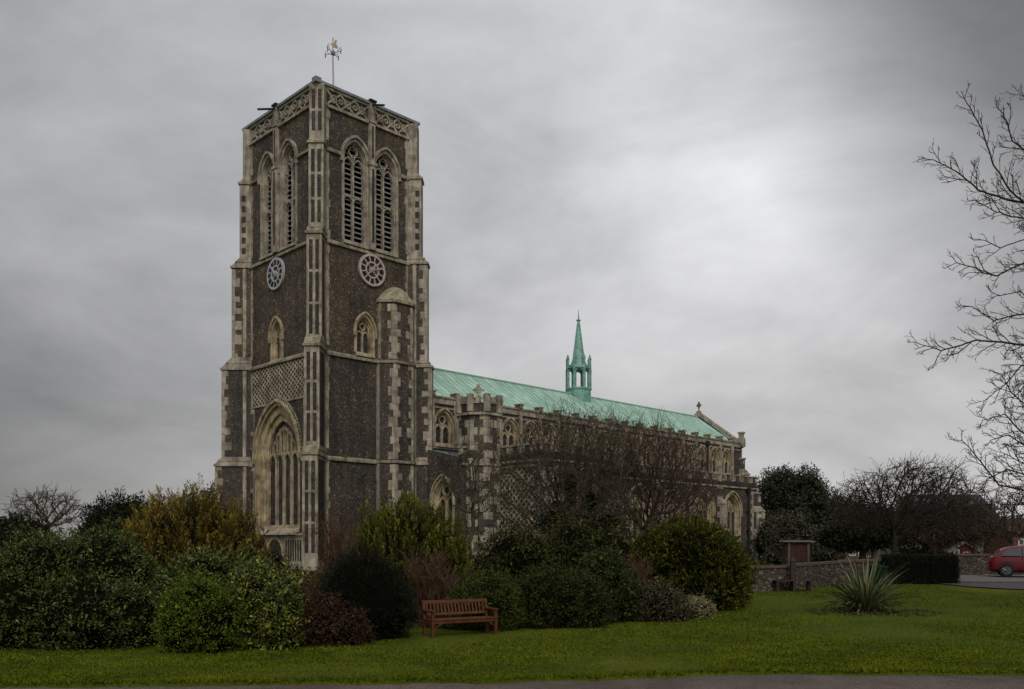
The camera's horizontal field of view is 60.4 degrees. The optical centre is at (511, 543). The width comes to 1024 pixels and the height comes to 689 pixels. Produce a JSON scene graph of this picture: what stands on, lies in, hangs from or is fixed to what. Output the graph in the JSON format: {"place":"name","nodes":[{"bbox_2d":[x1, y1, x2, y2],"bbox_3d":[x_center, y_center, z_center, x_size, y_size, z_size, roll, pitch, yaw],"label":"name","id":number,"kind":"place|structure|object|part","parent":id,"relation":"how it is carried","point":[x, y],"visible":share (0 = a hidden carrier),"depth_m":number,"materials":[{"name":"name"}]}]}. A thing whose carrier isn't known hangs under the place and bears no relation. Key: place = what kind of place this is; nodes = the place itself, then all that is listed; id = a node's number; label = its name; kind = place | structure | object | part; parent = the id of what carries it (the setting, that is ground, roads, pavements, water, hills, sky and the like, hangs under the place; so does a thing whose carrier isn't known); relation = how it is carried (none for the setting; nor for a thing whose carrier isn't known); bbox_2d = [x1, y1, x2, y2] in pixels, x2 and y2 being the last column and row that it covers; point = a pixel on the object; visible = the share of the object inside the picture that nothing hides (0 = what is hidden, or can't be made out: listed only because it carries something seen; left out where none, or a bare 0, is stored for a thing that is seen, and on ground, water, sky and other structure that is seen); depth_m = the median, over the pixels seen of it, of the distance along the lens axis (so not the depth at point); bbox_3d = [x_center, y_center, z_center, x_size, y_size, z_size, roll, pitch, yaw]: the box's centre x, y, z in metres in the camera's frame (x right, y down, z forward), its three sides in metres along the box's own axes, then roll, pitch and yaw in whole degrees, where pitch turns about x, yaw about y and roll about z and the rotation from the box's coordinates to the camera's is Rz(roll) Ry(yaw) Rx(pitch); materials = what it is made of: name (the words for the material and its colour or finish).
{"place":"outdoors","nodes":[
{"label":"outdoors","id":0,"kind":"place"},
{"bbox_2d":[0,559,1023,687],"bbox_3d":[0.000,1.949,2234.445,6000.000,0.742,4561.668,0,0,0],"label":"ground","id":1,"kind":"structure","parent":0,"point":[454,633],"depth_m":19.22,"materials":[{"name":"green plant"}]},
{"bbox_2d":[0,511,53,546],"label":"evergreen tree","id":2,"kind":"object","parent":1,"relation":"on","point":[4,521],"visible":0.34,"depth_m":60.58,"materials":[{"name":"green plant"}]},
{"bbox_2d":[2,484,91,529],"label":"bare tree","id":3,"kind":"object","parent":1,"relation":"on","point":[45,517],"visible":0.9,"depth_m":89.39,"materials":[{"name":"brown plant"}]},
{"bbox_2d":[0,511,167,651],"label":"evergreen shrub","id":4,"kind":"object","parent":1,"relation":"on","point":[90,594],"visible":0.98,"depth_m":18.53,"materials":[{"name":"green plant"}]},
{"bbox_2d":[73,486,150,545],"bbox_3d":[-25.975,-0.941,58.027,5.706,5.675,7.609,0,0,0],"label":"evergreen tree","id":5,"kind":"object","parent":1,"relation":"on","point":[117,509],"visible":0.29,"depth_m":56.32,"materials":[{"name":"green plant"}]},
{"bbox_2d":[2,537,266,556],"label":"boundary hedge","id":6,"kind":"object","parent":1,"relation":"on","point":[22,546],"depth_m":58.95,"materials":[{"name":"green plant"}]},
{"bbox_2d":[136,486,183,511],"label":"bare tree","id":7,"kind":"object","parent":1,"relation":"on","point":[157,498],"visible":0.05,"depth_m":99.32,"materials":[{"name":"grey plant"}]},
{"bbox_2d":[118,473,270,595],"bbox_3d":[-9.011,0.139,25.197,4.280,4.515,4.204,0,0,0],"label":"golden yew","id":8,"kind":"object","parent":1,"relation":"on","point":[188,525],"visible":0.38,"depth_m":24.29,"materials":[{"name":"yellow"}]},
{"bbox_2d":[146,565,248,653],"bbox_3d":[-6.418,1.344,18.274,2.043,1.923,2.021,0,0,0],"label":"light green shrub","id":9,"kind":"object","parent":1,"relation":"on","point":[195,616],"visible":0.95,"depth_m":17.68,"materials":[{"name":"green plant"}]},
{"bbox_2d":[197,479,214,510],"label":"evergreen tree","id":10,"kind":"object","parent":1,"relation":"on","point":[209,491],"visible":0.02,"depth_m":79.33,"materials":[{"name":"green plant"}]},
{"bbox_2d":[147,533,278,602],"bbox_3d":[-7.098,1.206,20.840,3.321,3.003,2.315,0,0,0],"label":"laurel bush","id":11,"kind":"object","parent":1,"relation":"on","point":[215,564],"visible":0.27,"depth_m":20.51,"materials":[{"name":"green plant"}]},
{"bbox_2d":[209,556,316,651],"bbox_3d":[-5.371,1.325,18.970,2.475,2.190,2.679,0,0,0],"label":"spotted laurel","id":12,"kind":"object","parent":1,"relation":"on","point":[271,603],"visible":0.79,"depth_m":18.31,"materials":[{"name":"green plant"}]},
{"bbox_2d":[263,534,292,573],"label":"grey green shrub","id":13,"kind":"object","parent":1,"relation":"on","point":[278,559],"visible":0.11,"depth_m":29.77,"materials":[{"name":"green plant"}]},
{"bbox_2d":[286,564,335,600],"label":"brown shrub","id":14,"kind":"object","parent":1,"relation":"on","point":[306,577],"visible":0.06,"depth_m":23.28,"materials":[{"name":"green plant"}]},
{"bbox_2d":[300,571,324,606],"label":"bare shrub","id":15,"kind":"object","parent":1,"relation":"on","point":[308,592],"visible":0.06,"depth_m":20.60,"materials":[{"name":"brown plant"}]},
{"bbox_2d":[300,500,366,579],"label":"bare shrub","id":16,"kind":"object","parent":1,"relation":"on","point":[332,543],"visible":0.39,"depth_m":24.41,"materials":[{"name":"brown plant"}]},
{"bbox_2d":[292,588,383,646],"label":"brown shrub","id":17,"kind":"object","parent":1,"relation":"on","point":[332,624],"visible":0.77,"depth_m":19.04,"materials":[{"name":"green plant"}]},
{"bbox_2d":[304,536,420,640],"bbox_3d":[-3.553,1.114,20.762,3.004,2.602,2.907,0,0,0],"label":"dark conifer","id":18,"kind":"object","parent":1,"relation":"on","point":[379,589],"visible":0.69,"depth_m":20.04,"materials":[{"name":"green plant"}]},
{"bbox_2d":[313,566,489,621],"bbox_3d":[-3.195,1.454,25.503,5.923,1.937,3.037,0,0,0],"label":"dense green shrub","id":19,"kind":"object","parent":1,"relation":"on","point":[463,577],"visible":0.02,"depth_m":25.21,"materials":[{"name":"green plant"}]},
{"bbox_2d":[345,489,478,582],"bbox_3d":[-3.089,0.412,26.897,4.205,4.240,3.936,0,0,0],"label":"golden conifer","id":20,"kind":"object","parent":1,"relation":"on","point":[406,531],"visible":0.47,"depth_m":26.16,"materials":[{"name":"green plant"}]},
{"bbox_2d":[393,541,467,628],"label":"bare shrub","id":21,"kind":"object","parent":1,"relation":"on","point":[436,584],"visible":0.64,"depth_m":22.82,"materials":[{"name":"brown plant"}]},
{"bbox_2d":[421,598,498,637],"bbox_3d":[-1.251,1.770,21.137,1.760,0.860,0.660,0,0,-30],"label":"park bench","id":22,"kind":"object","parent":1,"relation":"on","point":[433,620],"visible":1,"depth_m":21.18,"materials":[{"name":"red wood"}]},
{"bbox_2d":[437,436,505,572],"bbox_3d":[-1.499,-0.818,32.032,2.551,6.139,2.565,0,0,20],"label":"bare tree","id":23,"kind":"object","parent":1,"relation":"on","point":[472,511],"visible":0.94,"depth_m":31.85,"materials":[{"name":"brown plant"}]},
{"bbox_2d":[441,558,529,631],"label":"rounded shrub","id":24,"kind":"object","parent":1,"relation":"on","point":[495,590],"visible":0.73,"depth_m":22.29,"materials":[{"name":"green plant"}]},
{"bbox_2d":[213,37,764,570],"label":"church","id":25,"kind":"structure","parent":1,"relation":"on","point":[339,391],"depth_m":57.80,"materials":[{"name":"stone"}]},
{"bbox_2d":[257,151,274,260],"bbox_3d":[-16.115,-22.692,59.039,0.900,7.123,2.250,0,0,-45],"label":"belfry window","id":26,"kind":"structure","parent":25,"relation":"in","point":[264,176],"depth_m":59.45,"materials":[{"name":"stone"}]},
{"bbox_2d":[267,536,283,557],"bbox_3d":[-15.601,0.550,57.928,0.105,2.101,2.200,0,0,-45],"label":"west door","id":27,"kind":"structure","parent":25,"relation":"in","point":[279,541],"depth_m":57.78,"materials":[{"name":"stone"}]},
{"bbox_2d":[268,316,283,363],"bbox_3d":[-15.392,-13.475,58.137,0.650,3.090,1.759,0,0,-45],"label":"ringing chamber window","id":28,"kind":"structure","parent":25,"relation":"in","point":[276,331],"depth_m":58.42,"materials":[{"name":"stone"}]},
{"bbox_2d":[252,395,302,534],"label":"great west window","id":29,"kind":"structure","parent":25,"relation":"in","point":[277,441],"depth_m":58.79,"materials":[{"name":"stone"}]},
{"bbox_2d":[277,138,297,251],"bbox_3d":[-14.280,-22.691,57.198,0.900,7.121,2.400,0,0,-45],"label":"belfry window","id":30,"kind":"structure","parent":25,"relation":"in","point":[288,148],"depth_m":57.55,"materials":[{"name":"stone"}]},
{"bbox_2d":[340,135,369,249],"bbox_3d":[-10.285,-22.691,56.804,2.370,7.121,0.960,0,0,-45],"label":"belfry window","id":31,"kind":"structure","parent":25,"relation":"in","point":[350,199],"depth_m":57.03,"materials":[{"name":"stone"}]},
{"bbox_2d":[353,311,376,358],"bbox_3d":[-9.673,-13.600,57.196,1.759,2.940,0.650,0,0,-45],"label":"ringing chamber window","id":32,"kind":"structure","parent":25,"relation":"in","point":[364,329],"depth_m":57.30,"materials":[{"name":"stone"}]},
{"bbox_2d":[374,147,400,257],"bbox_3d":[-8.586,-22.691,58.498,2.350,7.122,0.960,0,0,-45],"label":"belfry window","id":33,"kind":"structure","parent":25,"relation":"in","point":[385,155],"depth_m":58.85,"materials":[{"name":"stone"}]},
{"bbox_2d":[429,474,454,540],"bbox_3d":[-4.449,-2.413,58.529,0.700,4.466,2.456,0,0,-45],"label":"aisle west window","id":34,"kind":"structure","parent":25,"relation":"in","point":[438,489],"depth_m":58.80,"materials":[{"name":"stone"}]},
{"bbox_2d":[434,408,455,447],"bbox_3d":[-4.827,-8.098,61.215,2.009,2.736,0.600,0,0,-45],"label":"clerestory window","id":35,"kind":"structure","parent":25,"relation":"in","point":[444,423],"depth_m":61.38,"materials":[{"name":"stone"}]},
{"bbox_2d":[502,417,520,445],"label":"clerestory window","id":36,"kind":"structure","parent":25,"relation":"in","point":[509,428],"depth_m":65.92,"materials":[{"name":"stone"}]},
{"bbox_2d":[522,420,539,443],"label":"clerestory window","id":37,"kind":"structure","parent":25,"relation":"in","point":[528,424],"depth_m":67.38,"materials":[{"name":"stone"}]},
{"bbox_2d":[542,423,558,449],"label":"clerestory window","id":38,"kind":"structure","parent":25,"relation":"in","point":[554,428],"depth_m":69.06,"materials":[{"name":"stone"}]},
{"bbox_2d":[552,466,563,500],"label":"porch window","id":39,"kind":"structure","parent":25,"relation":"in","point":[557,466],"depth_m":56.51,"materials":[{"name":"glass"}]},
{"bbox_2d":[560,428,576,451],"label":"clerestory window","id":40,"kind":"structure","parent":25,"relation":"in","point":[564,428],"depth_m":70.64,"materials":[{"name":"stone"}]},
{"bbox_2d":[578,430,593,445],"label":"clerestory window","id":41,"kind":"structure","parent":25,"relation":"in","point":[583,440],"depth_m":72.09,"materials":[{"name":"stone"}]},
{"bbox_2d":[595,430,610,460],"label":"clerestory window","id":42,"kind":"structure","parent":25,"relation":"in","point":[601,430],"depth_m":73.76,"materials":[{"name":"glass"}]},
{"bbox_2d":[600,484,615,534],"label":"aisle window","id":43,"kind":"structure","parent":25,"relation":"in","point":[601,484],"depth_m":68.00,"materials":[{"name":"glass"}]},
{"bbox_2d":[611,433,625,461],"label":"clerestory window","id":44,"kind":"structure","parent":25,"relation":"in","point":[619,433],"depth_m":74.92,"materials":[{"name":"glass"}]},
{"bbox_2d":[628,483,651,540],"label":"aisle window","id":45,"kind":"structure","parent":25,"relation":"in","point":[634,530],"depth_m":70.91,"materials":[{"name":"stone"}]},
{"bbox_2d":[643,437,655,464],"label":"clerestory window","id":46,"kind":"structure","parent":25,"relation":"in","point":[647,462],"depth_m":78.15,"materials":[{"name":"glass"}]},
{"bbox_2d":[657,440,669,466],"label":"clerestory window","id":47,"kind":"structure","parent":25,"relation":"in","point":[660,440],"depth_m":79.81,"materials":[{"name":"glass"}]},
{"bbox_2d":[664,488,684,524],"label":"aisle window","id":48,"kind":"structure","parent":25,"relation":"in","point":[669,505],"depth_m":74.13,"materials":[{"name":"stone"}]},
{"bbox_2d":[671,444,683,468],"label":"clerestory window","id":49,"kind":"structure","parent":25,"relation":"in","point":[679,449],"depth_m":81.34,"materials":[{"name":"glass"}]},
{"bbox_2d":[684,443,696,467],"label":"clerestory window","id":50,"kind":"structure","parent":25,"relation":"in","point":[692,447],"depth_m":82.84,"materials":[{"name":"stone"}]},
{"bbox_2d":[697,445,706,471],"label":"clerestory window","id":51,"kind":"structure","parent":25,"relation":"in","point":[703,447],"depth_m":84.17,"materials":[{"name":"stone"}]},
{"bbox_2d":[696,488,715,525],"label":"aisle window","id":52,"kind":"structure","parent":25,"relation":"in","point":[713,503],"depth_m":78.03,"materials":[{"name":"stone"}]},
{"bbox_2d":[710,446,720,472],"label":"clerestory window","id":53,"kind":"structure","parent":25,"relation":"in","point":[712,451],"depth_m":85.80,"materials":[{"name":"stone"}]},
{"bbox_2d":[722,448,732,473],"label":"clerestory window","id":54,"kind":"structure","parent":25,"relation":"in","point":[727,459],"depth_m":87.33,"materials":[{"name":"stone"}]},
{"bbox_2d":[725,491,742,542],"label":"aisle window","id":55,"kind":"structure","parent":25,"relation":"in","point":[734,504],"depth_m":81.22,"materials":[{"name":"stone"}]},
{"bbox_2d":[470,506,651,586],"bbox_3d":[1.664,0.530,30.726,7.518,3.703,4.130,0,0,0],"label":"ivy thicket","id":56,"kind":"object","parent":1,"relation":"on","point":[520,549],"visible":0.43,"depth_m":29.77,"materials":[{"name":"green plant"}]},
{"bbox_2d":[511,551,616,628],"bbox_3d":[1.230,1.307,23.685,3.309,2.250,3.103,0,0,0],"label":"dense green shrub","id":57,"kind":"object","parent":1,"relation":"on","point":[556,600],"visible":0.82,"depth_m":22.86,"materials":[{"name":"green plant"}]},
{"bbox_2d":[475,394,654,534],"bbox_3d":[2.108,-1.907,35.263,6.924,8.034,6.568,0,0,21],"label":"bare tree","id":58,"kind":"object","parent":1,"relation":"on","point":[563,441],"visible":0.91,"depth_m":34.30,"materials":[{"name":"brown plant"}]},
{"bbox_2d":[529,462,633,538],"bbox_3d":[2.742,-1.564,34.704,4.248,3.442,2.024,0,0,0],"label":"ivy","id":59,"kind":"object","parent":58,"relation":"attached to","point":[592,506],"visible":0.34,"depth_m":34.45,"materials":[{"name":"green plant"}]},
{"bbox_2d":[566,542,646,622],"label":"broadleaf shrub","id":60,"kind":"object","parent":1,"relation":"on","point":[621,581],"visible":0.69,"depth_m":24.53,"materials":[{"name":"green plant"}]},
{"bbox_2d":[621,546,661,588],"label":"bare shrub","id":61,"kind":"object","parent":1,"relation":"on","point":[642,573],"visible":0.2,"depth_m":27.34,"materials":[{"name":"brown plant"}]},
{"bbox_2d":[573,406,728,529],"bbox_3d":[5.653,-1.909,37.128,7.027,7.855,5.942,0,0,0],"label":"bare tree","id":62,"kind":"object","parent":1,"relation":"on","point":[659,499],"visible":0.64,"depth_m":36.20,"materials":[{"name":"brown plant"}]},
{"bbox_2d":[631,575,700,621],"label":"grey green shrub","id":63,"kind":"object","parent":1,"relation":"on","point":[663,603],"visible":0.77,"depth_m":24.85,"materials":[{"name":"green plant"}]},
{"bbox_2d":[628,511,759,610],"bbox_3d":[5.830,0.557,29.457,4.737,3.511,4.648,0,0,0],"label":"rounded shrub","id":64,"kind":"object","parent":1,"relation":"on","point":[700,556],"visible":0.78,"depth_m":28.10,"materials":[{"name":"green plant"}]},
{"bbox_2d":[685,589,719,618],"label":"variegated shrub","id":65,"kind":"object","parent":1,"relation":"on","point":[707,609],"visible":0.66,"depth_m":25.96,"materials":[{"name":"beige plant"}]},
{"bbox_2d":[748,565,789,591],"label":"churchyard wall","id":66,"kind":"structure","parent":1,"relation":"on","point":[766,574],"depth_m":34.39,"materials":[{"name":"stone"}]},
{"bbox_2d":[789,557,795,590],"bbox_3d":[10.933,1.221,34.300,0.200,1.429,0.200,0,0,0],"label":"wooden post","id":67,"kind":"object","parent":1,"relation":"on","point":[792,560],"visible":0.82,"depth_m":34.23,"materials":[{"name":"brown wood"}]},
{"bbox_2d":[750,508,835,558],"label":"evergreen oak","id":68,"kind":"object","parent":1,"relation":"on","point":[774,530],"visible":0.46,"depth_m":82.20,"materials":[{"name":"green plant"}]},
{"bbox_2d":[772,580,813,591],"bbox_3d":[10.921,1.620,34.249,1.477,0.440,0.458,0,0,0],"label":"seat","id":69,"kind":"object","parent":1,"relation":"on","point":[808,585],"visible":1,"depth_m":34.04,"materials":[{"name":"brown wood"}]},
{"bbox_2d":[742,543,849,565],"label":"boundary hedge","id":70,"kind":"object","parent":1,"relation":"on","point":[774,557],"visible":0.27,"depth_m":65.38,"materials":[{"name":"green plant"}]},
{"bbox_2d":[779,540,815,564],"bbox_3d":[14.702,0.704,45.370,1.621,1.792,1.060,0,0,0],"label":"notice shelter","id":71,"kind":"object","parent":1,"relation":"on","point":[804,552],"visible":0.65,"depth_m":45.02,"materials":[{"name":"brown wood"}]},
{"bbox_2d":[755,459,852,554],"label":"evergreen oak","id":72,"kind":"object","parent":1,"relation":"on","point":[789,490],"visible":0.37,"depth_m":97.62,"materials":[{"name":"green plant"}]},
{"bbox_2d":[788,558,882,589],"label":"churchyard wall","id":73,"kind":"structure","parent":1,"relation":"on","point":[807,571],"depth_m":36.06,"materials":[{"name":"stone"}]},
{"bbox_2d":[830,521,872,558],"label":"brick house","id":74,"kind":"structure","parent":1,"relation":"on","point":[851,556],"depth_m":92.00,"materials":[{"name":"red brick"}]},
{"bbox_2d":[811,514,918,558],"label":"evergreen tree","id":75,"kind":"object","parent":1,"relation":"on","point":[862,545],"visible":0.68,"depth_m":70.98,"materials":[{"name":"green plant"}]},
{"bbox_2d":[813,550,920,613],"bbox_3d":[11.000,1.209,27.450,3.225,2.158,3.199,0,0,0],"label":"spiky plant","id":76,"kind":"object","parent":1,"relation":"on","point":[870,600],"visible":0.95,"depth_m":27.18,"materials":[{"name":"green plant"}]},
{"bbox_2d":[805,606,942,616],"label":"ground cover","id":77,"kind":"object","parent":1,"relation":"on","point":[916,612],"visible":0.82,"depth_m":27.02,"materials":[{"name":"green plant"}]},
{"bbox_2d":[868,565,887,583],"bbox_3d":[15.389,1.306,37.005,0.640,0.815,0.630,0,0,0],"label":"wheeled bin","id":78,"kind":"object","parent":1,"relation":"on","point":[883,569],"visible":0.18,"depth_m":36.74,"materials":[{"name":"green plastic"}]},
{"bbox_2d":[834,489,931,518],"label":"evergreen oak","id":79,"kind":"object","parent":1,"relation":"on","point":[875,507],"visible":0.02,"depth_m":109.86,"materials":[{"name":"green plant"}]},
{"bbox_2d":[873,541,929,558],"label":"cream bungalow","id":80,"kind":"object","parent":1,"relation":"on","point":[908,550],"visible":0.16,"depth_m":86.00,"materials":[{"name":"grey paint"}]},
{"bbox_2d":[904,551,914,554],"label":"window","id":81,"kind":"structure","parent":80,"relation":"in","point":[905,552],"depth_m":85.98,"materials":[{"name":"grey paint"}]},
{"bbox_2d":[822,452,1005,553],"bbox_3d":[18.108,-1.144,40.065,8.114,6.147,5.752,0,0,0],"label":"hawthorn","id":82,"kind":"object","parent":1,"relation":"on","point":[932,487],"visible":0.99,"depth_m":39.44,"materials":[{"name":"black plant"}]},
{"bbox_2d":[878,553,960,583],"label":"clipped hedge","id":83,"kind":"object","parent":1,"relation":"on","point":[926,568],"visible":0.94,"depth_m":37.29,"materials":[{"name":"green plant"}]},
{"bbox_2d":[905,506,972,553],"bbox_3d":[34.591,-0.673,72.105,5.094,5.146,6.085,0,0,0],"label":"bare tree","id":84,"kind":"object","parent":1,"relation":"on","point":[925,541],"visible":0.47,"depth_m":71.59,"materials":[{"name":"red plant"}]},
{"bbox_2d":[892,504,995,553],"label":"evergreen tree","id":85,"kind":"object","parent":1,"relation":"on","point":[924,549],"visible":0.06,"depth_m":80.86,"materials":[{"name":"green plant"}]},
{"bbox_2d":[900,494,999,517],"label":"slate house","id":86,"kind":"structure","parent":1,"relation":"on","point":[974,497],"depth_m":115.38,"materials":[{"name":"grey brick"}]},
{"bbox_2d":[929,541,981,553],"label":"red shed","id":87,"kind":"structure","parent":1,"relation":"on","point":[954,549],"depth_m":80.00,"materials":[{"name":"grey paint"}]},
{"bbox_2d":[953,549,959,553],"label":"window","id":88,"kind":"structure","parent":87,"relation":"in","point":[957,551],"depth_m":79.92,"materials":[{"name":"grey paint"}]},
{"bbox_2d":[904,83,1023,518],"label":"bare tree","id":89,"kind":"object","parent":1,"relation":"on","point":[993,476],"visible":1,"depth_m":25.59,"materials":[{"name":"black plant"}]},
{"bbox_2d":[932,497,1016,553],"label":"bare tree","id":90,"kind":"object","parent":1,"relation":"on","point":[974,550],"visible":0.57,"depth_m":69.44,"materials":[{"name":"red plant"}]},
{"bbox_2d":[932,499,1023,553],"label":"dry leaves","id":91,"kind":"object","parent":90,"relation":"attached to","point":[986,540],"visible":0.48,"depth_m":68.94,"materials":[{"name":"brown plant"}]},
{"bbox_2d":[943,554,1023,574],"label":"churchyard wall","id":92,"kind":"structure","parent":1,"relation":"on","point":[972,564],"depth_m":44.68,"materials":[{"name":"stone"}]},
{"bbox_2d":[972,487,1023,548],"bbox_3d":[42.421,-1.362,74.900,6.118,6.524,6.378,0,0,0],"label":"bare tree","id":93,"kind":"object","parent":1,"relation":"on","point":[1009,538],"visible":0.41,"depth_m":74.65,"materials":[{"name":"red plant"}]},
{"bbox_2d":[983,518,1023,553],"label":"roadside house","id":94,"kind":"structure","parent":1,"relation":"on","point":[990,550],"depth_m":91.59,"materials":[{"name":"red brick"}]},
{"bbox_2d":[1018,538,1023,545],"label":"window","id":95,"kind":"structure","parent":94,"relation":"in","point":[1021,543],"depth_m":89.93,"materials":[{"name":"grey paint"}]},
{"bbox_2d":[0,674,1023,688],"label":"path","id":96,"kind":"structure","parent":0,"point":[776,681],"depth_m":14.15,"materials":[{"name":"grey asphalt"}]},
{"bbox_2d":[0,0,1023,539],"label":"sky","id":97,"kind":"structure","parent":0,"point":[732,206],"materials":[{"name":"grey"}]},
{"bbox_2d":[941,582,1023,588],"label":"road","id":98,"kind":"structure","parent":0,"point":[1013,585],"depth_m":36.66,"materials":[{"name":"grey asphalt"}]},
{"bbox_2d":[958,575,1023,581],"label":"pavement","id":99,"kind":"structure","parent":0,"point":[988,578],"depth_m":39.88,"materials":[{"name":"grey concrete"}]},
{"bbox_2d":[986,546,1023,576],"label":"parked car","id":100,"kind":"object","parent":99,"relation":"on","point":[1006,562],"visible":1,"depth_m":40.92,"materials":[{"name":"red paint"}]},
{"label":"quarter window","id":101,"kind":"part","parent":100,"relation":"part of","materials":[{"name":"grey glass"}]}
]}

